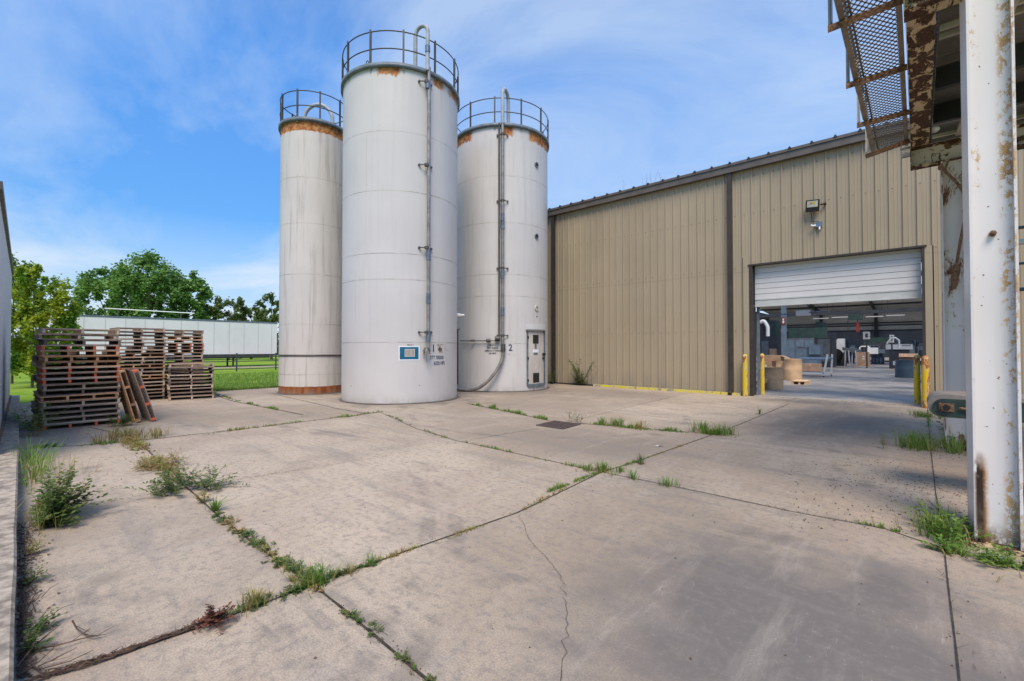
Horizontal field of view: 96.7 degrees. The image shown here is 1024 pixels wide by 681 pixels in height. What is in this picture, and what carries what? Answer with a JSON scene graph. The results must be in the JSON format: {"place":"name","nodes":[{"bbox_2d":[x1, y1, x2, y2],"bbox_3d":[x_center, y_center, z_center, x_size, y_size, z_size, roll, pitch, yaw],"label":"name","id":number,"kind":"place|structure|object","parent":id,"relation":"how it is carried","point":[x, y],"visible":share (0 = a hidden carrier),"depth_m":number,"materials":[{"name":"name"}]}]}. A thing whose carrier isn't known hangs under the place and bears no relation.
{"place":"outdoors","nodes":[
{"label":"outdoors","id":0,"kind":"place"},
{"bbox_2d":[10,355,278,402],"bbox_3d":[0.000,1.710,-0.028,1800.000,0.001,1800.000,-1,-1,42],"label":"ground","id":1,"kind":"structure","parent":0,"point":[22,388],"depth_m":31.84,"materials":[{"name":"green plant"}]},
{"bbox_2d":[10,252,50,383],"bbox_3d":[-23.594,-1.064,21.517,2.228,6.207,2.607,-1,-1,42],"label":"box elder","id":2,"kind":"object","parent":1,"relation":"on","point":[36,280],"visible":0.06,"depth_m":21.69,"materials":[{"name":"green plant"}]},
{"bbox_2d":[10,263,84,386],"bbox_3d":[-20.531,-0.704,19.446,2.858,5.420,2.918,0,-1,-13],"label":"box elder","id":3,"kind":"object","parent":1,"relation":"on","point":[23,317],"visible":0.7,"depth_m":19.39,"materials":[{"name":"green plant"}]},
{"bbox_2d":[19,319,83,379],"bbox_3d":[-21.194,0.265,20.972,2.306,3.887,2.392,-1,-1,42],"label":"box elder","id":4,"kind":"object","parent":1,"relation":"on","point":[76,347],"visible":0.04,"depth_m":21.23,"materials":[{"name":"green plant"}]},
{"bbox_2d":[66,265,155,315],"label":"maple tree","id":5,"kind":"object","parent":1,"relation":"on","point":[86,282],"visible":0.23,"depth_m":59.73,"materials":[{"name":"green plant"}]},
{"bbox_2d":[97,248,191,318],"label":"maple tree","id":6,"kind":"object","parent":1,"relation":"on","point":[159,279],"visible":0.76,"depth_m":57.91,"materials":[{"name":"green plant"}]},
{"bbox_2d":[83,353,278,370],"bbox_3d":[-20.137,1.611,33.288,0.110,1.382,16.431,-1,-1,42],"label":"pipe fence","id":7,"kind":"object","parent":1,"relation":"on","point":[275,360],"visible":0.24,"depth_m":33.36,"materials":[{"name":"metal"}]},
{"bbox_2d":[152,270,216,319],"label":"maple tree","id":8,"kind":"object","parent":1,"relation":"on","point":[194,283],"visible":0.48,"depth_m":61.92,"materials":[{"name":"green plant"}]},
{"bbox_2d":[208,295,250,359],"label":"tree","id":9,"kind":"object","parent":1,"relation":"on","point":[218,306],"visible":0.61,"depth_m":65.06,"materials":[{"name":"green plant"}]},
{"bbox_2d":[249,292,278,359],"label":"tree","id":10,"kind":"object","parent":1,"relation":"on","point":[261,316],"visible":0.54,"depth_m":64.68,"materials":[{"name":"green plant"}]},
{"bbox_2d":[166,367,213,371],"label":"pallet","id":11,"kind":"object","parent":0,"point":[191,369],"visible":0.89,"depth_m":14.73,"materials":[{"name":"brown wood"}]},
{"bbox_2d":[168,363,213,367],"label":"pallet","id":12,"kind":"object","parent":11,"relation":"on","point":[191,365],"visible":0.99,"depth_m":14.93,"materials":[{"name":"brown wood"}]},
{"bbox_2d":[164,371,277,390],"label":"lawn grass","id":13,"kind":"structure","parent":0,"point":[241,385],"depth_m":21.88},
{"bbox_2d":[204,366,278,368],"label":"gravel track","id":14,"kind":"structure","parent":0,"point":[242,367],"depth_m":39.67,"materials":[{"name":"gravel"}]},
{"bbox_2d":[47,314,276,366],"bbox_3d":[-28.888,0.254,39.141,2.630,4.190,15.500,-1,-1,42],"label":"semi trailer","id":15,"kind":"object","parent":14,"relation":"on","point":[226,339],"visible":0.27,"depth_m":39.90,"materials":[{"name":"grey metal"}]},
{"bbox_2d":[0,0,921,339],"label":"sky","id":16,"kind":"structure","parent":0,"point":[127,127],"materials":[{"name":"blue"}]},
{"bbox_2d":[14,383,1023,680],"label":"concrete yard","id":17,"kind":"structure","parent":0,"point":[662,581],"depth_m":3.77,"materials":[{"name":"concrete"}]},
{"bbox_2d":[0,395,19,680],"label":"concrete kerb","id":18,"kind":"structure","parent":17,"relation":"on","point":[8,522],"depth_m":3.55,"materials":[{"name":"concrete"}]},
{"bbox_2d":[0,181,13,441],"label":"corrugated wall building","id":19,"kind":"structure","parent":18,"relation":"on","point":[6,268],"depth_m":9.04,"materials":[{"name":"metal"}]},
{"bbox_2d":[0,431,65,485],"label":"tall grass weed","id":20,"kind":"object","parent":17,"relation":"on","point":[27,458],"depth_m":5.98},
{"bbox_2d":[2,401,70,434],"bbox_3d":[-9.126,1.479,8.542,0.915,0.609,1.000,0,-1,-19],"label":"tall grass weed","id":21,"kind":"object","parent":17,"relation":"on","point":[29,422],"depth_m":8.63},
{"bbox_2d":[18,619,54,652],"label":"kerb weed","id":22,"kind":"object","parent":17,"relation":"on","point":[34,637],"visible":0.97,"depth_m":2.48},
{"bbox_2d":[14,519,71,677],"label":"kerb litter","id":23,"kind":"object","parent":17,"relation":"on","point":[22,621],"visible":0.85,"depth_m":2.89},
{"bbox_2d":[23,607,68,635],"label":"kerb weed","id":24,"kind":"object","parent":17,"relation":"on","point":[45,620],"visible":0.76,"depth_m":2.66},
{"bbox_2d":[18,460,116,527],"bbox_3d":[-4.397,1.459,4.440,1.072,0.514,0.636,0,-1,22],"label":"kerb bush","id":25,"kind":"object","parent":17,"relation":"on","point":[50,499],"visible":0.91,"depth_m":4.32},
{"bbox_2d":[37,418,120,430],"bbox_3d":[-9.299,1.756,9.784,1.000,0.112,1.210,-1,-1,39],"label":"pallet","id":26,"kind":"object","parent":17,"relation":"on","point":[77,425],"visible":0.44,"depth_m":9.53,"materials":[{"name":"brown wood"}]},
{"bbox_2d":[37,413,120,424],"bbox_3d":[-9.320,1.642,9.816,1.000,0.112,1.207,-1,-1,39],"label":"pallet","id":27,"kind":"object","parent":26,"relation":"on","point":[78,419],"visible":0.45,"depth_m":9.58,"materials":[{"name":"brown wood"}]},
{"bbox_2d":[37,408,119,419],"bbox_3d":[-9.307,1.528,9.798,1.000,0.112,1.207,-1,-1,40],"label":"pallet","id":28,"kind":"object","parent":27,"relation":"on","point":[86,413],"visible":0.52,"depth_m":9.61,"materials":[{"name":"brown wood"}]},
{"bbox_2d":[35,403,118,413],"bbox_3d":[-9.310,1.413,9.763,1.000,0.112,1.209,-1,-1,40],"label":"pallet","id":29,"kind":"object","parent":28,"relation":"on","point":[85,407],"visible":0.71,"depth_m":9.57,"materials":[{"name":"brown wood"}]},
{"bbox_2d":[37,397,120,407],"bbox_3d":[-9.311,1.300,9.796,1.000,0.112,1.207,-1,-1,40],"label":"pallet","id":30,"kind":"object","parent":29,"relation":"on","point":[83,402],"visible":0.57,"depth_m":9.65,"materials":[{"name":"brown wood"}]},
{"bbox_2d":[34,392,118,402],"bbox_3d":[-9.324,1.185,9.756,1.000,0.112,1.210,-1,-1,39],"label":"pallet","id":31,"kind":"object","parent":30,"relation":"on","point":[39,398],"visible":0.76,"depth_m":9.57,"materials":[{"name":"brown wood"}]},
{"bbox_2d":[37,387,120,396],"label":"pallet","id":32,"kind":"object","parent":31,"relation":"on","point":[79,391],"visible":0.78,"depth_m":9.67,"materials":[{"name":"brown wood"}]},
{"bbox_2d":[37,382,120,390],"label":"pallet","id":33,"kind":"object","parent":32,"relation":"on","point":[80,386],"visible":0.68,"depth_m":9.61,"materials":[{"name":"brown wood"}]},
{"bbox_2d":[36,377,120,384],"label":"pallet","id":34,"kind":"object","parent":33,"relation":"on","point":[69,381],"visible":0.75,"depth_m":9.56,"materials":[{"name":"brown wood"}]},
{"bbox_2d":[36,371,118,378],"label":"pallet","id":35,"kind":"object","parent":34,"relation":"on","point":[87,375],"visible":0.73,"depth_m":9.65,"materials":[{"name":"brown wood"}]},
{"bbox_2d":[36,366,119,373],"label":"pallet","id":36,"kind":"object","parent":35,"relation":"on","point":[88,369],"visible":0.83,"depth_m":9.57,"materials":[{"name":"brown wood"}]},
{"bbox_2d":[36,361,119,367],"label":"pallet","id":37,"kind":"object","parent":36,"relation":"on","point":[88,364],"visible":0.83,"depth_m":9.62,"materials":[{"name":"brown wood"}]},
{"bbox_2d":[38,356,121,361],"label":"pallet","id":38,"kind":"object","parent":37,"relation":"on","point":[70,358],"visible":0.91,"depth_m":9.62,"materials":[{"name":"brown wood"}]},
{"bbox_2d":[35,350,119,355],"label":"pallet","id":39,"kind":"object","parent":38,"relation":"on","point":[87,353],"visible":0.94,"depth_m":9.56,"materials":[{"name":"brown wood"}]},
{"bbox_2d":[34,345,118,350],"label":"pallet","id":40,"kind":"object","parent":39,"relation":"on","point":[87,347],"visible":1,"depth_m":9.57,"materials":[{"name":"brown wood"}]},
{"bbox_2d":[38,339,121,344],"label":"pallet","id":41,"kind":"object","parent":40,"relation":"on","point":[83,342],"visible":0.81,"depth_m":9.52,"materials":[{"name":"brown wood"}]},
{"bbox_2d":[33,334,116,339],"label":"pallet","id":42,"kind":"object","parent":41,"relation":"on","point":[74,337],"visible":0.96,"depth_m":9.60,"materials":[{"name":"brown wood"}]},
{"bbox_2d":[37,328,119,334],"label":"pallet","id":43,"kind":"object","parent":42,"relation":"on","point":[78,331],"visible":0.84,"depth_m":9.60,"materials":[{"name":"brown wood"}]},
{"bbox_2d":[36,457,121,522],"bbox_3d":[-4.276,1.425,4.523,0.421,0.584,0.554,0,-1,-8],"label":"kerb bush","id":44,"kind":"object","parent":17,"relation":"on","point":[70,469],"visible":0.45,"depth_m":4.41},
{"bbox_2d":[24,620,207,680],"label":"root mat","id":45,"kind":"object","parent":17,"relation":"on","point":[87,662],"visible":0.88,"depth_m":2.40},
{"bbox_2d":[84,423,172,444],"bbox_3d":[-6.949,1.658,8.231,1.259,0.257,1.082,0,-1,-4],"label":"spreading weed","id":46,"kind":"object","parent":17,"relation":"on","point":[130,433],"visible":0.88,"depth_m":8.35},
{"bbox_2d":[117,368,140,422],"bbox_3d":[-8.710,1.224,10.271,1.000,1.210,0.112,-1,13,42],"label":"pallet","id":47,"kind":"object","parent":17,"relation":"on","point":[128,402],"visible":0.69,"depth_m":10.08,"materials":[{"name":"brown wood"}]},
{"bbox_2d":[125,368,156,421],"bbox_3d":[-8.509,1.232,10.421,1.000,1.210,0.112,-1,15,42],"label":"pallet","id":48,"kind":"object","parent":17,"relation":"on","point":[141,396],"visible":0.98,"depth_m":10.27,"materials":[{"name":"brown wood"}]},
{"bbox_2d":[124,447,189,471],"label":"spreading weed","id":49,"kind":"object","parent":17,"relation":"on","point":[143,465],"visible":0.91,"depth_m":6.23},
{"bbox_2d":[124,457,249,496],"bbox_3d":[-3.695,1.544,5.319,1.160,0.383,0.853,0,-1,-20],"label":"spreading weed","id":50,"kind":"object","parent":17,"relation":"on","point":[180,478],"visible":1,"depth_m":5.27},
{"bbox_2d":[167,395,213,400],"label":"pallet","id":51,"kind":"object","parent":17,"relation":"on","point":[190,397],"visible":0.68,"depth_m":14.75,"materials":[{"name":"brown wood"}]},
{"bbox_2d":[167,391,213,396],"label":"pallet","id":52,"kind":"object","parent":51,"relation":"on","point":[189,394],"visible":0.67,"depth_m":14.87,"materials":[{"name":"brown wood"}]},
{"bbox_2d":[167,388,212,392],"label":"pallet","id":53,"kind":"object","parent":52,"relation":"on","point":[190,390],"visible":0.62,"depth_m":14.79,"materials":[{"name":"brown wood"}]},
{"bbox_2d":[166,384,212,389],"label":"pallet","id":54,"kind":"object","parent":53,"relation":"on","point":[188,387],"visible":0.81,"depth_m":14.87,"materials":[{"name":"brown wood"}]},
{"bbox_2d":[187,601,237,634],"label":"dead fern","id":55,"kind":"object","parent":17,"relation":"on","point":[212,617],"visible":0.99,"depth_m":2.69,"materials":[{"name":"red plant"}]},
{"bbox_2d":[236,574,276,616],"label":"grass tuft","id":56,"kind":"object","parent":17,"relation":"on","point":[255,595],"visible":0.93,"depth_m":2.91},
{"bbox_2d":[276,88,342,394],"bbox_3d":[-7.518,-3.583,17.337,2.527,11.040,2.527,-1,-1,42],"label":"silo","id":57,"kind":"object","parent":17,"relation":"on","point":[310,264],"visible":0.81,"depth_m":16.29,"materials":[{"name":"paint"}]},
{"bbox_2d":[282,557,342,597],"bbox_3d":[-1.399,1.600,3.158,0.482,0.206,0.421,0,-1,-10],"label":"grass tuft","id":58,"kind":"object","parent":17,"relation":"on","point":[318,575],"visible":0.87,"depth_m":3.19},
{"bbox_2d":[210,414,436,680],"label":"leafy joint weeds","id":59,"kind":"object","parent":17,"relation":"on","point":[287,562],"visible":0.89,"depth_m":3.21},
{"bbox_2d":[112,411,686,591],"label":"weeds","id":60,"kind":"object","parent":17,"relation":"on","point":[128,441],"visible":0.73,"depth_m":5.54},
{"bbox_2d":[339,23,464,404],"bbox_3d":[-3.635,-3.839,15.178,4.033,11.480,3.861,-1,-1,42],"label":"silo","id":61,"kind":"object","parent":17,"relation":"on","point":[400,315],"visible":1,"depth_m":13.57,"materials":[{"name":"paint"}]},
{"bbox_2d":[25,390,932,533],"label":"weeds","id":62,"kind":"object","parent":17,"relation":"on","point":[561,485],"visible":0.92,"depth_m":8.68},
{"bbox_2d":[23,393,960,680],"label":"slab joint","id":63,"kind":"object","parent":17,"relation":"on","point":[417,671],"visible":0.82,"depth_m":3.61,"materials":[{"name":"soil"}]},
{"bbox_2d":[457,87,548,391],"bbox_3d":[-0.556,-3.824,18.970,4.037,11.597,4.375,-1,-1,42],"label":"silo","id":64,"kind":"object","parent":17,"relation":"on","point":[502,261],"visible":0.95,"depth_m":17.37,"materials":[{"name":"paint"}]},
{"bbox_2d":[526,324,545,386],"bbox_3d":[0.993,0.576,17.766,0.221,2.418,1.291,-1,-1,42],"label":"access door","id":65,"kind":"structure","parent":64,"relation":"in","point":[536,353],"depth_m":17.64,"materials":[{"name":"beige paint"}]},
{"bbox_2d":[38,393,976,680],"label":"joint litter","id":66,"kind":"object","parent":17,"relation":"on","point":[528,511],"visible":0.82,"depth_m":3.97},
{"bbox_2d":[1,409,1023,590],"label":"dry grass","id":67,"kind":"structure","parent":17,"relation":"on","point":[610,474],"depth_m":4.27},
{"bbox_2d":[536,420,579,428],"bbox_3d":[0.994,1.798,9.737,0.750,0.016,0.745,-1,-1,42],"label":"drain grate","id":68,"kind":"object","parent":17,"relation":"on","point":[558,424],"visible":1,"depth_m":9.71,"materials":[{"name":"metal"}]},
{"bbox_2d":[152,401,1012,677],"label":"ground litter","id":69,"kind":"object","parent":17,"relation":"on","point":[831,491],"visible":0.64,"depth_m":5.22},
{"bbox_2d":[582,459,632,475],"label":"grass tuft","id":70,"kind":"object","parent":17,"relation":"on","point":[620,470],"visible":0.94,"depth_m":6.07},
{"bbox_2d":[593,384,720,393],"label":"yellow kerb","id":71,"kind":"structure","parent":17,"relation":"on","point":[662,389],"depth_m":17.66,"materials":[{"name":"paint"}]},
{"bbox_2d":[687,420,739,436],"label":"grass tuft","id":72,"kind":"object","parent":17,"relation":"on","point":[704,425],"visible":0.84,"depth_m":8.76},
{"bbox_2d":[742,354,747,395],"bbox_3d":[7.993,1.189,15.607,0.170,1.440,0.170,-1,-1,42],"label":"bollard","id":73,"kind":"object","parent":17,"relation":"on","point":[744,374],"visible":1,"depth_m":15.54,"materials":[{"name":"metal"}]},
{"bbox_2d":[921,356,929,407],"bbox_3d":[11.391,1.138,12.536,0.170,1.440,0.170,-1,-1,42],"label":"bollard","id":74,"kind":"object","parent":17,"relation":"on","point":[925,373],"visible":0.97,"depth_m":12.48,"materials":[{"name":"metal"}]},
{"bbox_2d":[885,427,966,454],"bbox_3d":[6.862,1.596,7.467,1.219,0.356,1.167,-1,-1,42],"label":"column weed","id":75,"kind":"object","parent":17,"relation":"on","point":[915,444],"depth_m":7.39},
{"bbox_2d":[896,497,994,547],"bbox_3d":[3.739,1.580,4.013,0.628,0.274,0.914,0,-1,22],"label":"column weed","id":76,"kind":"object","parent":17,"relation":"on","point":[956,526],"depth_m":3.94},
{"bbox_2d":[940,159,966,450],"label":"steel column","id":77,"kind":"structure","parent":17,"relation":"on","point":[953,318],"depth_m":7.50,"materials":[{"name":"metal"}]},
{"bbox_2d":[938,163,962,289],"bbox_3d":[7.302,-1.889,7.535,0.348,2.102,0.321,-1,-1,42],"label":"bent rod","id":78,"kind":"object","parent":77,"relation":"hanging from","point":[956,182],"visible":0.81,"depth_m":7.40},
{"bbox_2d":[910,124,1023,170],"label":"cross beam","id":79,"kind":"structure","parent":77,"relation":"on","point":[929,155],"depth_m":7.68,"materials":[{"name":"metal"}]},
{"bbox_2d":[905,11,938,148],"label":"runway beam","id":80,"kind":"structure","parent":79,"relation":"on","point":[921,38],"depth_m":5.73,"materials":[{"name":"metal"}]},
{"bbox_2d":[828,0,909,158],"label":"catwalk","id":81,"kind":"object","parent":80,"relation":"attached to","point":[854,62],"visible":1,"depth_m":5.79,"materials":[{"name":"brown metal"}]},
{"bbox_2d":[929,0,1023,140],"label":"canopy roof","id":82,"kind":"structure","parent":80,"relation":"on","point":[946,118],"depth_m":7.20,"materials":[{"name":"metal"}]},
{"bbox_2d":[900,121,1023,158],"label":"cross catwalk","id":83,"kind":"object","parent":79,"relation":"on","point":[905,154],"visible":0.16,"depth_m":7.89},
{"bbox_2d":[920,527,1023,569],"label":"column weed","id":84,"kind":"object","parent":17,"relation":"on","point":[1004,562],"depth_m":3.54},
{"bbox_2d":[927,390,1023,422],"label":"conveyor","id":85,"kind":"object","parent":17,"relation":"on","point":[948,404],"visible":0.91,"depth_m":5.01,"materials":[{"name":"metal"}]},
{"bbox_2d":[959,0,1023,556],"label":"steel column","id":86,"kind":"structure","parent":17,"relation":"on","point":[991,295],"depth_m":3.81,"materials":[{"name":"metal"}]},
{"bbox_2d":[903,0,961,22],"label":"cross beam","id":87,"kind":"structure","parent":86,"relation":"attached to","point":[914,9],"depth_m":4.20,"materials":[{"name":"metal"}]},
{"bbox_2d":[748,357,921,406],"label":"factory floor","id":88,"kind":"structure","parent":0,"point":[876,383],"depth_m":19.39,"materials":[{"name":"concrete"}]},
{"bbox_2d":[760,354,764,394],"bbox_3d":[8.801,1.186,16.012,0.150,1.460,0.150,-1,-1,42],"label":"bollard","id":89,"kind":"object","parent":88,"relation":"on","point":[762,374],"visible":0.86,"depth_m":15.95,"materials":[{"name":"metal"}]},
{"bbox_2d":[756,367,783,389],"bbox_3d":[10.376,1.505,18.283,1.072,0.870,0.775,1,-1,-32],"label":"fibre drum","id":90,"kind":"object","parent":88,"relation":"on","point":[773,377],"visible":0.78,"depth_m":18.02,"materials":[{"name":"cardboard"}]},
{"bbox_2d":[760,320,780,354],"bbox_3d":[20.589,0.342,36.096,1.224,3.786,2.050,-1,-1,42],"label":"injection machine","id":91,"kind":"object","parent":88,"relation":"on","point":[770,344],"visible":0.61,"depth_m":35.30,"materials":[{"name":"metal"}]},
{"bbox_2d":[781,305,786,357],"bbox_3d":[18.580,-2.188,31.124,0.282,8.681,0.335,-1,-1,42],"label":"steel post","id":92,"kind":"object","parent":88,"relation":"on","point":[784,332],"visible":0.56,"depth_m":31.02,"materials":[{"name":"blue metal"}]},
{"bbox_2d":[547,118,1023,395],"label":"warehouse","id":93,"kind":"structure","parent":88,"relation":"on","point":[674,282],"depth_m":16.34,"materials":[{"name":"beige metal"}]},
{"bbox_2d":[756,304,828,315],"bbox_3d":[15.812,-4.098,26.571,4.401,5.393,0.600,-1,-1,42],"label":"unit heater","id":94,"kind":"object","parent":93,"relation":"hanging from","point":[808,312],"visible":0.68,"depth_m":25.70,"materials":[{"name":"grey metal"}]},
{"bbox_2d":[805,199,825,221],"bbox_3d":[9.599,-4.104,14.374,0.551,0.702,0.325,-1,-1,42],"label":"flood light","id":95,"kind":"object","parent":93,"relation":"attached to","point":[813,205],"visible":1,"depth_m":14.34,"materials":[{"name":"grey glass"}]},
{"bbox_2d":[753,249,921,394],"bbox_3d":[10.068,-0.503,14.440,4.381,4.785,0.380,-1,-1,42],"label":"roller door","id":96,"kind":"structure","parent":93,"relation":"in","point":[894,275],"depth_m":14.24,"materials":[{"name":"grey metal"}]},
{"bbox_2d":[756,308,921,331],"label":"hoist block","id":97,"kind":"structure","parent":93,"relation":"hanging from","point":[857,315],"depth_m":35.27,"materials":[{"name":"red metal"}]},
{"bbox_2d":[783,359,801,380],"bbox_3d":[14.348,1.483,23.282,0.848,1.080,0.848,-1,-1,42],"label":"fibre drum","id":98,"kind":"object","parent":88,"relation":"on","point":[792,369],"visible":0.9,"depth_m":22.94,"materials":[{"name":"cardboard"}]},
{"bbox_2d":[787,327,827,358],"bbox_3d":[24.336,0.616,37.580,2.798,3.286,1.230,-1,-1,42],"label":"control cabinet","id":99,"kind":"object","parent":88,"relation":"on","point":[802,337],"visible":0.51,"depth_m":37.34,"materials":[{"name":"green metal"}]},
{"bbox_2d":[796,344,822,363],"bbox_3d":[21.462,1.237,32.796,1.424,1.886,1.700,-1,-1,42],"label":"press frame","id":100,"kind":"object","parent":88,"relation":"on","point":[814,350],"visible":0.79,"depth_m":32.22,"materials":[{"name":"blue metal"}]},
{"bbox_2d":[795,354,832,376],"bbox_3d":[17.533,1.427,26.520,1.822,1.290,1.350,-1,-1,42],"label":"work table","id":101,"kind":"object","parent":88,"relation":"on","point":[826,358],"visible":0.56,"depth_m":26.20,"materials":[{"name":"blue metal"}]},
{"bbox_2d":[816,322,836,366],"bbox_3d":[27.570,0.357,40.028,1.258,3.886,3.050,-1,-1,42],"label":"dark press","id":102,"kind":"object","parent":88,"relation":"on","point":[829,343],"visible":0.52,"depth_m":38.88,"materials":[{"name":"metal"}]},
{"bbox_2d":[754,395,921,405],"bbox_3d":[10.042,1.872,14.364,4.471,0.008,0.390,-1,-1,42],"label":"door threshold","id":103,"kind":"object","parent":88,"relation":"on","point":[841,400],"depth_m":14.15,"materials":[{"name":"metal"}]},
{"bbox_2d":[837,339,846,365],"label":"reel machine","id":104,"kind":"object","parent":88,"relation":"on","point":[840,352],"visible":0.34,"depth_m":42.10,"materials":[{"name":"white metal"}]},
{"bbox_2d":[855,346,869,365],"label":"bulk bin","id":105,"kind":"object","parent":88,"relation":"on","point":[861,358],"visible":0.82,"depth_m":41.82,"materials":[{"name":"brown cardboard"}]},
{"bbox_2d":[871,345,884,363],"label":"workshop machine","id":106,"kind":"object","parent":88,"relation":"on","point":[876,359],"visible":0.79,"depth_m":46.83,"materials":[{"name":"metal"}]},
{"bbox_2d":[863,337,922,361],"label":"long machine","id":107,"kind":"object","parent":88,"relation":"on","point":[881,342],"visible":0.29,"depth_m":53.61,"materials":[{"name":"metal"}]},
{"bbox_2d":[886,344,912,367],"bbox_3d":[31.423,1.282,36.932,1.647,1.935,1.020,-1,-1,42],"label":"robot bed","id":108,"kind":"object","parent":88,"relation":"on","point":[903,349],"visible":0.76,"depth_m":36.71,"materials":[{"name":"white metal"}]},
{"bbox_2d":[893,360,913,377],"bbox_3d":[21.758,1.564,25.162,0.885,0.980,0.931,0,-1,-9],"label":"round bin","id":109,"kind":"object","parent":88,"relation":"on","point":[904,368],"visible":0.76,"depth_m":24.88,"materials":[{"name":"blue metal"}]},
{"bbox_2d":[913,355,920,403],"bbox_3d":[11.839,1.141,13.302,0.150,1.460,0.150,-1,-1,42],"label":"bollard","id":110,"kind":"object","parent":88,"relation":"on","point":[917,381],"visible":0.96,"depth_m":13.25,"materials":[{"name":"metal"}]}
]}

